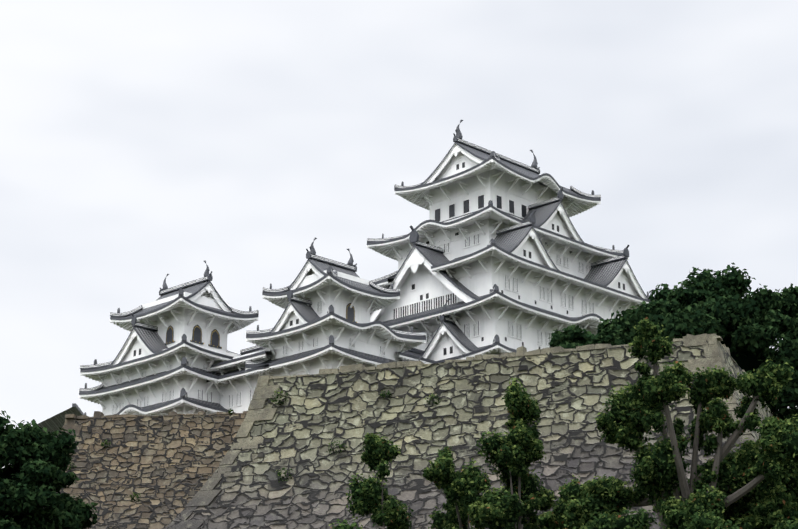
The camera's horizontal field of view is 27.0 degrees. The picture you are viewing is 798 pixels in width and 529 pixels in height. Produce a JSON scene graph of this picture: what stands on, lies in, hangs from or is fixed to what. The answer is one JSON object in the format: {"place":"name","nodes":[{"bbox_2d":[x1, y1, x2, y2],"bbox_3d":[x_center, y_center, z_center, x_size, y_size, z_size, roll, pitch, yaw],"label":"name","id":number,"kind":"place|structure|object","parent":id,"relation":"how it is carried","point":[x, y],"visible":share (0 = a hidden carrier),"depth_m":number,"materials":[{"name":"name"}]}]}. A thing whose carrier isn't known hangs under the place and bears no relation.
{"place":"outdoors","nodes":[
{"label":"outdoors","id":0,"kind":"place"},
{"bbox_2d":[166,304,352,347],"bbox_3d":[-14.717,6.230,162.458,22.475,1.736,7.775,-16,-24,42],"label":"window frames","id":1,"kind":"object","parent":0,"point":[211,336],"visible":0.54,"depth_m":164.71,"materials":[{"name":"black wood"}]},
{"bbox_2d":[0,0,797,467],"label":"sky","id":2,"kind":"structure","parent":0,"point":[142,142],"materials":[{"name":"white"}]},
{"bbox_3d":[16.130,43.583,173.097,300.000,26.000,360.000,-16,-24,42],"label":"hill","id":3,"kind":"structure","parent":0,"visible":0},
{"bbox_2d":[56,413,245,528],"bbox_3d":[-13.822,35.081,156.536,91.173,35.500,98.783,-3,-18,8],"label":"stone wall","id":4,"kind":"structure","parent":3,"relation":"on","point":[165,467],"depth_m":143.95,"materials":[{"name":"beige stone"}]},
{"bbox_2d":[60,411,247,471],"bbox_3d":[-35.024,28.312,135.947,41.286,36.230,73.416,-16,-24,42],"label":"wall stones","id":5,"kind":"object","parent":4,"relation":"attached to","point":[70,419],"visible":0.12,"depth_m":146.92,"materials":[{"name":"grey stone"}]},
{"bbox_2d":[79,139,648,415],"bbox_3d":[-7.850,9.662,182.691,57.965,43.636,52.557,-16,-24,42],"label":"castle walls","id":6,"kind":"structure","parent":4,"relation":"on","point":[481,273],"depth_m":166.83,"materials":[{"name":"white paint"}]},
{"bbox_2d":[37,142,625,437],"bbox_3d":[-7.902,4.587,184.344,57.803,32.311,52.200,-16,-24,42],"label":"castle roof tiles","id":7,"kind":"object","parent":6,"relation":"on","point":[604,274],"visible":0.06,"depth_m":168.23,"materials":[{"name":"grey tile"}]},
{"bbox_2d":[72,120,649,415],"bbox_3d":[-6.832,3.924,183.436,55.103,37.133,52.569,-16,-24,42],"label":"roof trim","id":8,"kind":"structure","parent":6,"relation":"attached to","point":[413,234],"depth_m":165.25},
{"bbox_2d":[133,162,624,406],"bbox_3d":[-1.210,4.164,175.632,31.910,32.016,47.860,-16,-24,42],"label":"windows","id":9,"kind":"structure","parent":6,"relation":"in","point":[427,294],"depth_m":172.02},
{"bbox_2d":[0,262,797,528],"bbox_3d":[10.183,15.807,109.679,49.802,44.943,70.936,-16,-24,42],"label":"tree","id":10,"kind":"object","parent":3,"relation":"on","point":[35,459],"depth_m":125.18,"materials":[{"name":"green plant"}]},
{"bbox_2d":[67,317,797,528],"bbox_3d":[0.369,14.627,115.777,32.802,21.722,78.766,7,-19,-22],"label":"foreground trees","id":11,"kind":"object","parent":3,"relation":"on","point":[770,501],"visible":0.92,"depth_m":87.81,"materials":[{"name":"green plant"}]},
{"bbox_2d":[167,340,776,528],"bbox_3d":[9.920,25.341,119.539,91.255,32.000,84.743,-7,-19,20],"label":"stone wall","id":12,"kind":"structure","parent":3,"relation":"on","point":[316,415],"depth_m":110.93,"materials":[{"name":"grey stone"}]},
{"bbox_2d":[165,334,759,528],"bbox_3d":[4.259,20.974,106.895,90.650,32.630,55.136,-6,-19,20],"label":"wall edge stones","id":13,"kind":"object","parent":12,"relation":"attached to","point":[206,494],"visible":0.42,"depth_m":113.61,"materials":[{"name":"grey stone"}]}
]}

